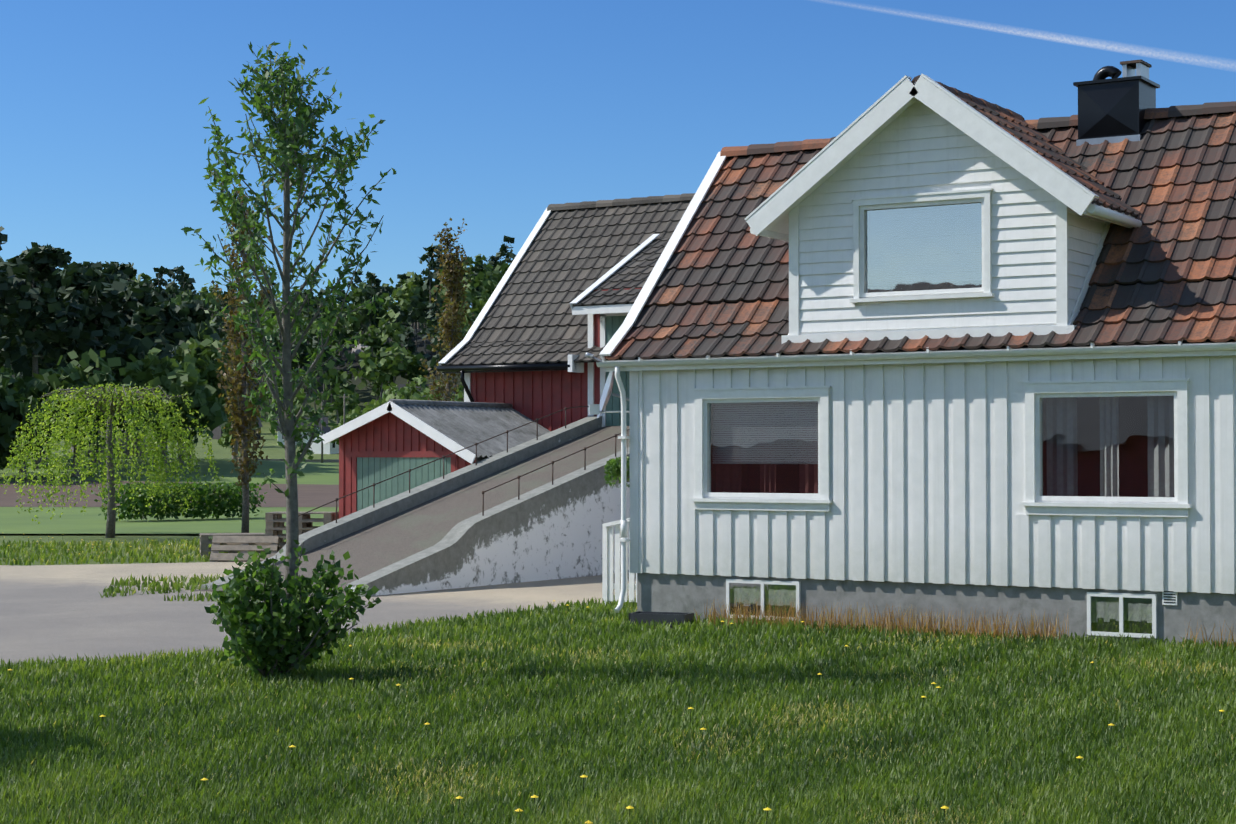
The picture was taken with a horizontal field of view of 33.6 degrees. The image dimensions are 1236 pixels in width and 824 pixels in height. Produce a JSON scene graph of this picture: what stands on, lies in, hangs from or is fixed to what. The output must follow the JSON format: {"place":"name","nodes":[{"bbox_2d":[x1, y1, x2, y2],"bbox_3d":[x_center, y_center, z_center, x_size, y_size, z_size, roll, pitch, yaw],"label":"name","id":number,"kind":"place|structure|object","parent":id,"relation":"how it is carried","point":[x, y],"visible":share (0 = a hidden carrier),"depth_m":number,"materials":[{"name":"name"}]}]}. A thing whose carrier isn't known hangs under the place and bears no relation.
{"place":"outdoors","nodes":[
{"label":"outdoors","id":0,"kind":"place"},
{"bbox_2d":[19,268,190,477],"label":"pine trunks","id":1,"kind":"object","parent":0,"point":[35,370],"depth_m":104.60,"materials":[{"name":"brown wood"}]},
{"bbox_2d":[0,321,240,469],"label":"background trees","id":2,"kind":"object","parent":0,"point":[168,375],"visible":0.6,"depth_m":102.46,"materials":[{"name":"green plant"}]},
{"bbox_2d":[0,512,323,533],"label":"lawn","id":3,"kind":"structure","parent":0,"point":[65,523],"depth_m":55.65,"materials":[{"name":"green plant"}]},
{"bbox_2d":[0,455,338,511],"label":"green field","id":4,"kind":"structure","parent":0,"point":[326,473],"depth_m":103.53,"materials":[{"name":"green plant"}]},
{"bbox_2d":[0,479,338,506],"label":"brown field","id":5,"kind":"structure","parent":0,"point":[313,495],"depth_m":84.01,"materials":[{"name":"brown soil"}]},
{"bbox_2d":[339,412,475,518],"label":"garage walls","id":6,"kind":"structure","parent":0,"point":[389,434],"depth_m":36.49,"materials":[{"name":"red wood"}]},
{"bbox_2d":[321,401,475,463],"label":"garage trim","id":7,"kind":"structure","parent":6,"relation":"attached to","point":[411,420],"depth_m":35.88,"materials":[{"name":"white wood"}]},
{"bbox_2d":[357,457,450,510],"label":"garage doors","id":8,"kind":"structure","parent":6,"relation":"in","point":[371,471],"depth_m":36.33,"materials":[{"name":"teal wood"}]},
{"bbox_2d":[471,288,640,430],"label":"barn walls","id":9,"kind":"structure","parent":0,"point":[533,395],"depth_m":38.74,"materials":[{"name":"red wood"}]},
{"bbox_2d":[438,208,659,426],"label":"white trim","id":10,"kind":"structure","parent":9,"relation":"attached to","point":[603,311],"depth_m":38.19,"materials":[{"name":"white wood"}]},
{"bbox_2d":[606,316,628,425],"bbox_3d":[0.819,-0.771,37.388,2.440,2.040,0.052,-1,-1,32],"label":"barn door","id":11,"kind":"structure","parent":9,"relation":"in","point":[613,324],"depth_m":37.90,"materials":[{"name":"wood"}]},
{"bbox_2d":[0,537,1235,823],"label":"lawn grass","id":12,"kind":"structure","parent":0,"point":[194,729],"depth_m":13.88,"materials":[{"name":"green plant"}]},
{"bbox_2d":[181,41,396,598],"bbox_3d":[-2.977,-0.444,17.844,1.869,5.463,1.818,-4,-4,72],"label":"tall tree","id":13,"kind":"object","parent":12,"relation":"on","point":[284,144],"depth_m":17.68,"materials":[{"name":"green plant"}]},
{"bbox_2d":[0,319,1235,821],"bbox_3d":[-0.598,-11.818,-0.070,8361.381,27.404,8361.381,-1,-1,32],"label":"ground","id":14,"kind":"structure","parent":0,"point":[272,449],"depth_m":49.16,"materials":[{"name":"green plant"}]},
{"bbox_2d":[0,382,234,537],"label":"weeping tree","id":15,"kind":"object","parent":14,"relation":"on","point":[156,451],"depth_m":47.35,"materials":[{"name":"green plant"}]},
{"bbox_2d":[91,482,267,520],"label":"hedge leaves","id":16,"kind":"object","parent":14,"relation":"on","point":[234,496],"visible":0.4,"depth_m":59.51,"materials":[{"name":"green plant"}]},
{"bbox_2d":[69,343,395,456],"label":"rock outcrops","id":17,"kind":"object","parent":14,"relation":"on","point":[356,351],"visible":0.17,"depth_m":121.57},
{"bbox_2d":[212,416,262,439],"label":"dark house","id":18,"kind":"structure","parent":14,"relation":"on","point":[217,432],"depth_m":205.07,"materials":[{"name":"grey wood"}]},
{"bbox_2d":[210,183,271,532],"bbox_3d":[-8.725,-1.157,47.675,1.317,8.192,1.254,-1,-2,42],"label":"columnar tree","id":19,"kind":"object","parent":14,"relation":"on","point":[245,511],"visible":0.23,"depth_m":47.62,"materials":[{"name":"brown plant"}]},
{"bbox_2d":[0,254,510,448],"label":"background trees","id":20,"kind":"object","parent":14,"relation":"on","point":[385,370],"visible":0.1,"depth_m":250.43,"materials":[{"name":"green plant"}]},
{"bbox_2d":[0,226,515,395],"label":"trees","id":21,"kind":"object","parent":14,"relation":"on","point":[139,320],"visible":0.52,"depth_m":109.51,"materials":[{"name":"green plant"}]},
{"bbox_2d":[200,512,338,561],"bbox_3d":[-6.409,2.440,37.773,2.506,1.202,2.675,0,-1,-13],"label":"pallet stack","id":22,"kind":"object","parent":14,"relation":"on","point":[271,538],"visible":0.56,"depth_m":36.94,"materials":[{"name":"grey wood"}]},
{"bbox_2d":[56,243,506,458],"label":"forest trunks","id":23,"kind":"object","parent":14,"relation":"on","point":[416,325],"depth_m":253.26,"materials":[{"name":"brown plant"}]},
{"bbox_2d":[204,540,381,678],"bbox_3d":[-2.775,1.684,17.458,1.530,1.195,1.444,-5,-5,76],"label":"bush","id":24,"kind":"object","parent":14,"relation":"on","point":[250,636],"depth_m":17.14,"materials":[{"name":"green plant"}]},
{"bbox_2d":[254,459,338,461],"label":"road","id":25,"kind":"structure","parent":14,"relation":"on","point":[324,460],"depth_m":149.25,"materials":[{"name":"grey asphalt"}]},
{"bbox_2d":[276,417,327,444],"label":"white house","id":26,"kind":"structure","parent":14,"relation":"on","point":[281,438],"depth_m":191.37,"materials":[{"name":"paint"}]},
{"bbox_2d":[0,562,635,665],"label":"gravel drive","id":27,"kind":"structure","parent":14,"relation":"on","point":[50,611],"depth_m":25.61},
{"bbox_2d":[302,427,338,453],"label":"white house","id":28,"kind":"structure","parent":14,"relation":"on","point":[330,448],"depth_m":174.97,"materials":[{"name":"paint"}]},
{"bbox_2d":[320,392,349,462],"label":"utility poles","id":29,"kind":"object","parent":14,"relation":"on","point":[322,428],"visible":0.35,"depth_m":128.20,"materials":[{"name":"brown wood"}]},
{"bbox_2d":[201,416,629,596],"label":"ramp walls","id":30,"kind":"structure","parent":14,"relation":"on","point":[549,531],"depth_m":31.38,"materials":[{"name":"grey concrete"}]},
{"bbox_2d":[194,426,628,595],"bbox_3d":[-2.030,1.351,32.795,2.650,2.502,10.900,-1,-1,32],"label":"ramp surface","id":31,"kind":"object","parent":30,"relation":"on","point":[381,544],"visible":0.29,"depth_m":32.38,"materials":[{"name":"grey concrete"}]},
{"bbox_2d":[298,406,628,522],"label":"ramp rails","id":32,"kind":"object","parent":30,"relation":"on","point":[483,492],"visible":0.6,"depth_m":32.52,"materials":[{"name":"metal"}]},
{"bbox_2d":[398,384,455,398],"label":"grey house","id":33,"kind":"structure","parent":14,"relation":"on","point":[401,385],"depth_m":235.92,"materials":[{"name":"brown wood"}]},
{"bbox_2d":[419,218,474,400],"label":"columnar tree","id":34,"kind":"object","parent":14,"relation":"on","point":[449,375],"visible":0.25,"depth_m":54.97,"materials":[{"name":"green plant"}]},
{"bbox_2d":[388,399,550,461],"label":"garage roof","id":35,"kind":"structure","parent":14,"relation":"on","point":[465,424],"depth_m":36.92,"materials":[{"name":"grey metal"}]},
{"bbox_2d":[436,201,683,401],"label":"barn roof deck","id":36,"kind":"structure","parent":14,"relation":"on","point":[461,369],"depth_m":38.78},
{"bbox_2d":[441,193,694,365],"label":"barn roof tiles","id":37,"kind":"object","parent":36,"relation":"on","point":[603,230],"visible":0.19,"depth_m":40.40,"materials":[{"name":"grey tile"}]},
{"bbox_2d":[8,534,1223,823],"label":"dandelions","id":38,"kind":"object","parent":14,"relation":"on","point":[580,776],"visible":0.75,"depth_m":13.39,"materials":[{"name":"yellow plant"}]},
{"bbox_2d":[629,611,693,627],"bbox_3d":[0.483,2.314,22.789,0.660,0.150,0.320,0,-1,20],"label":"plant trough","id":39,"kind":"object","parent":14,"relation":"on","point":[649,617],"visible":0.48,"depth_m":22.67,"materials":[{"name":"grey concrete"}]},
{"bbox_2d":[596,74,1235,637],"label":"house trim","id":40,"kind":"structure","parent":14,"relation":"on","point":[774,214],"depth_m":21.93,"materials":[{"name":"white wood"}]},
{"bbox_2d":[585,352,628,418],"bbox_3d":[-0.042,-0.317,24.259,0.662,0.789,0.477,-1,-1,32],"label":"satellite dish","id":41,"kind":"object","parent":40,"relation":"attached to","point":[606,393],"visible":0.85,"depth_m":24.32,"materials":[{"name":"grey metal"}]},
{"bbox_2d":[589,404,628,414],"bbox_3d":[-0.066,-0.032,24.137,0.599,0.120,0.138,0,-1,17],"label":"flood light","id":42,"kind":"object","parent":40,"relation":"attached to","point":[594,409],"visible":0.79,"depth_m":24.15,"materials":[{"name":"white metal"}]},
{"bbox_2d":[602,518,636,604],"bbox_3d":[0.408,1.790,25.638,1.405,1.322,0.100,-1,-1,32],"label":"white fence","id":43,"kind":"object","parent":40,"relation":"attached to","point":[609,585],"visible":0.35,"depth_m":25.92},
{"bbox_2d":[617,429,629,481],"bbox_3d":[0.227,0.509,24.558,0.573,0.678,0.300,-1,-1,32],"label":"bracket","id":44,"kind":"object","parent":40,"relation":"attached to","point":[627,455],"visible":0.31,"depth_m":24.63,"materials":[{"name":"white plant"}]},
{"bbox_2d":[604,456,629,487],"bbox_3d":[0.114,0.735,24.630,0.581,0.436,0.580,-1,-1,32],"label":"hanging basket plant","id":45,"kind":"object","parent":44,"relation":"attached to","point":[612,468],"visible":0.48,"depth_m":24.48,"materials":[{"name":"green plant"}]},
{"bbox_2d":[709,202,1173,633],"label":"windows","id":46,"kind":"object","parent":40,"relation":"in","point":[1122,446],"visible":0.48,"depth_m":21.96,"materials":[{"name":"glass"}]},
{"bbox_2d":[1073,59,1159,145],"bbox_3d":[5.784,-3.433,23.716,0.800,1.182,0.700,-1,-1,32],"label":"chimney","id":47,"kind":"object","parent":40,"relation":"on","point":[1114,108],"visible":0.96,"depth_m":23.46,"materials":[{"name":"black metal"}]},
{"bbox_2d":[637,573,1235,644],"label":"house foundation","id":48,"kind":"object","parent":14,"relation":"on","point":[663,592],"visible":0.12,"depth_m":21.82,"materials":[{"name":"grey concrete"}]},
{"bbox_2d":[1164,591,1175,602],"bbox_3d":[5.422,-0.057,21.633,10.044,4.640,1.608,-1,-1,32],"label":"vent","id":49,"kind":"object","parent":48,"relation":"attached to","point":[1169,597],"visible":0.1,"depth_m":20.57,"materials":[{"name":"white metal"}]},
{"bbox_2d":[694,598,1235,651],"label":"dry weeds","id":50,"kind":"object","parent":14,"relation":"on","point":[930,619],"visible":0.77,"depth_m":21.82,"materials":[{"name":"brown plant"}]},
{"bbox_2d":[0,0,1235,306],"label":"sky","id":51,"kind":"structure","parent":0,"point":[495,113],"materials":[{"name":"blue"}]},
{"bbox_2d":[629,82,1235,593],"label":"house walls","id":52,"kind":"structure","parent":0,"point":[927,472],"depth_m":21.95,"materials":[{"name":"white wood"}]},
{"bbox_2d":[606,115,1235,359],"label":"house roof deck","id":53,"kind":"structure","parent":52,"relation":"on","point":[984,348],"depth_m":22.29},
{"bbox_2d":[604,75,1235,359],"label":"house roof tiles","id":54,"kind":"object","parent":53,"relation":"on","point":[1193,222],"visible":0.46,"depth_m":22.83,"materials":[{"name":"brown tile"}]}
]}

